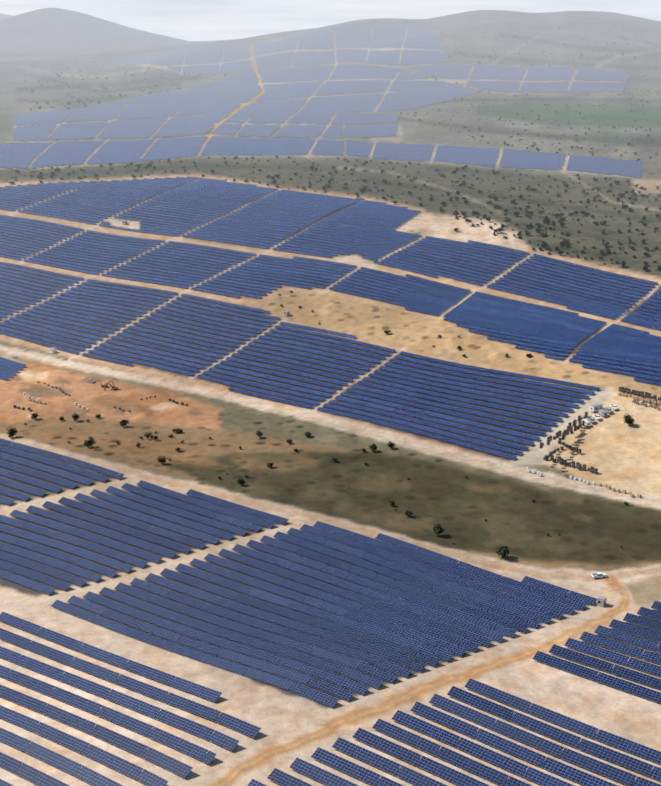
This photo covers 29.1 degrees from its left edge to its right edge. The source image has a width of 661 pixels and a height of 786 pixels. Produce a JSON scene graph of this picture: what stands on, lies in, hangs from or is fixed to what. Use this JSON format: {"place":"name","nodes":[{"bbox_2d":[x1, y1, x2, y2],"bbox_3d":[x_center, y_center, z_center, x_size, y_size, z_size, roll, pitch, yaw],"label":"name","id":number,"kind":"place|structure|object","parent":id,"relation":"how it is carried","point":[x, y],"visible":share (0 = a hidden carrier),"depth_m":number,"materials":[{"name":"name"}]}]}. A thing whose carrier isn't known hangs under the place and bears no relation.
{"place":"outdoors","nodes":[
{"label":"outdoors","id":0,"kind":"place"},
{"bbox_2d":[0,8,660,785],"bbox_3d":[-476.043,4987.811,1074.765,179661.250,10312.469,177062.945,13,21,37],"label":"ground","id":1,"kind":"structure","parent":0,"point":[312,482],"depth_m":836.50,"materials":[{"name":"beige soil"}]},
{"bbox_2d":[13,405,32,411],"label":"pallets","id":2,"kind":"object","parent":1,"relation":"on","point":[23,408],"visible":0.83,"depth_m":860.78,"materials":[{"name":"brown wood"}]},
{"bbox_2d":[23,392,39,400],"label":"pallets","id":3,"kind":"object","parent":1,"relation":"on","point":[24,393],"visible":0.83,"depth_m":885.67,"materials":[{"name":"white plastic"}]},
{"bbox_2d":[29,399,45,404],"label":"pallets","id":4,"kind":"object","parent":1,"relation":"on","point":[39,402],"visible":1,"depth_m":874.57,"materials":[{"name":"brown wood"}]},
{"bbox_2d":[50,347,56,352],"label":"inverter cabin","id":5,"kind":"object","parent":1,"relation":"on","point":[53,350],"visible":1,"depth_m":993.94,"materials":[{"name":"white metal"}]},
{"bbox_2d":[55,386,70,395],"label":"pallets","id":6,"kind":"object","parent":1,"relation":"on","point":[61,390],"visible":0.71,"depth_m":899.10,"materials":[{"name":"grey wood"}]},
{"bbox_2d":[101,381,114,388],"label":"excavator","id":7,"kind":"object","parent":1,"relation":"on","point":[103,385],"visible":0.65,"depth_m":906.18,"materials":[{"name":"yellow metal"}]},
{"bbox_2d":[103,383,117,390],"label":"excavator","id":8,"kind":"object","parent":1,"relation":"on","point":[114,388],"visible":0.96,"depth_m":899.98,"materials":[{"name":"brown"}]},
{"bbox_2d":[168,398,187,405],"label":"pallets","id":9,"kind":"object","parent":1,"relation":"on","point":[174,401],"visible":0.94,"depth_m":867.13,"materials":[{"name":"brown wood"}]},
{"bbox_2d":[284,311,289,315],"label":"inverter station","id":10,"kind":"object","parent":1,"relation":"on","point":[286,313],"visible":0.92,"depth_m":999.55,"materials":[{"name":"white paint"}]},
{"bbox_2d":[0,24,660,785],"bbox_3d":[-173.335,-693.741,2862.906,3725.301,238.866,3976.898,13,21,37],"label":"solar tables","id":11,"kind":"object","parent":1,"relation":"on","point":[526,602],"visible":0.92,"depth_m":828.49,"materials":[{"name":"blue"}]},
{"bbox_2d":[6,26,660,556],"bbox_3d":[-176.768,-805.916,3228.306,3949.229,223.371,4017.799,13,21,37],"label":"shrubs","id":12,"kind":"object","parent":1,"relation":"on","point":[438,528],"visible":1,"depth_m":1239.89,"materials":[{"name":"green plant"}]},
{"bbox_2d":[526,467,542,475],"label":"pallets","id":13,"kind":"object","parent":1,"relation":"on","point":[534,472],"visible":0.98,"depth_m":731.67,"materials":[{"name":"white plastic"}]},
{"bbox_2d":[543,446,563,459],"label":"pallets","id":14,"kind":"object","parent":1,"relation":"on","point":[554,451],"visible":1,"depth_m":745.60,"materials":[{"name":"brown wood"}]},
{"bbox_2d":[540,412,587,447],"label":"pallets","id":15,"kind":"object","parent":1,"relation":"on","point":[558,433],"visible":0.94,"depth_m":757.14,"materials":[{"name":"brown wood"}]},
{"bbox_2d":[558,441,581,452],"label":"pallets","id":16,"kind":"object","parent":1,"relation":"on","point":[570,447],"visible":1,"depth_m":752.48,"materials":[{"name":"brown wood"}]},
{"bbox_2d":[545,455,597,473],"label":"pallets","id":17,"kind":"object","parent":1,"relation":"on","point":[561,461],"visible":0.94,"depth_m":732.72,"materials":[{"name":"brown wood"}]},
{"bbox_2d":[558,420,584,440],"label":"pallets","id":18,"kind":"object","parent":1,"relation":"on","point":[571,431],"visible":0.85,"depth_m":764.13,"materials":[{"name":"brown wood"}]},
{"bbox_2d":[569,475,595,484],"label":"bags","id":19,"kind":"object","parent":1,"relation":"on","point":[580,480],"visible":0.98,"depth_m":717.46,"materials":[{"name":"white plastic"}]},
{"bbox_2d":[582,419,590,426],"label":"parked van","id":20,"kind":"object","parent":1,"relation":"on","point":[587,423],"visible":0.9,"depth_m":774.04,"materials":[{"name":"white paint"}]},
{"bbox_2d":[587,417,595,422],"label":"parked pickup","id":21,"kind":"object","parent":1,"relation":"on","point":[591,420],"visible":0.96,"depth_m":778.27,"materials":[{"name":"white paint"}]},
{"bbox_2d":[589,403,602,411],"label":"site office","id":22,"kind":"structure","parent":1,"relation":"on","point":[595,407],"depth_m":790.15,"materials":[{"name":"white paint"}]},
{"bbox_2d":[593,414,601,419],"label":"parked pickup","id":23,"kind":"object","parent":1,"relation":"on","point":[597,417],"visible":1,"depth_m":781.11,"materials":[{"name":"white paint"}]},
{"bbox_2d":[591,572,606,578],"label":"white pickup","id":24,"kind":"object","parent":1,"relation":"on","point":[596,575],"visible":1,"depth_m":603.11,"materials":[{"name":"white paint"}]},
{"bbox_2d":[597,596,606,606],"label":"inverter station","id":25,"kind":"object","parent":1,"relation":"on","point":[601,601],"visible":1,"depth_m":574.75,"materials":[{"name":"white paint"}]},
{"bbox_2d":[598,409,607,416],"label":"parked van","id":26,"kind":"object","parent":1,"relation":"on","point":[602,412],"visible":1,"depth_m":783.48,"materials":[{"name":"white paint"}]},
{"bbox_2d":[604,408,612,413],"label":"parked pickup","id":27,"kind":"object","parent":1,"relation":"on","point":[608,410],"visible":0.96,"depth_m":786.65,"materials":[{"name":"white paint"}]},
{"bbox_2d":[610,404,618,409],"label":"parked pickup","id":28,"kind":"object","parent":1,"relation":"on","point":[614,407],"visible":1,"depth_m":789.64,"materials":[{"name":"white paint"}]},
{"bbox_2d":[598,483,640,497],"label":"crates","id":29,"kind":"object","parent":1,"relation":"on","point":[630,493],"visible":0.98,"depth_m":700.78,"materials":[{"name":"brown wood"}]},
{"bbox_2d":[618,393,660,403],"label":"crates","id":30,"kind":"object","parent":1,"relation":"on","point":[640,398],"visible":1,"depth_m":796.64,"materials":[{"name":"brown wood"}]},
{"bbox_2d":[619,387,660,400],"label":"pallets","id":31,"kind":"object","parent":1,"relation":"on","point":[634,392],"visible":1,"depth_m":800.57,"materials":[{"name":"brown wood"}]},
{"bbox_2d":[632,400,659,408],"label":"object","id":32,"kind":"object","parent":1,"relation":"on","point":[650,405],"visible":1,"depth_m":788.16,"materials":[{"name":"beige wood"}]},
{"bbox_2d":[0,0,660,40],"label":"sky","id":33,"kind":"structure","parent":0,"point":[188,20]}
]}

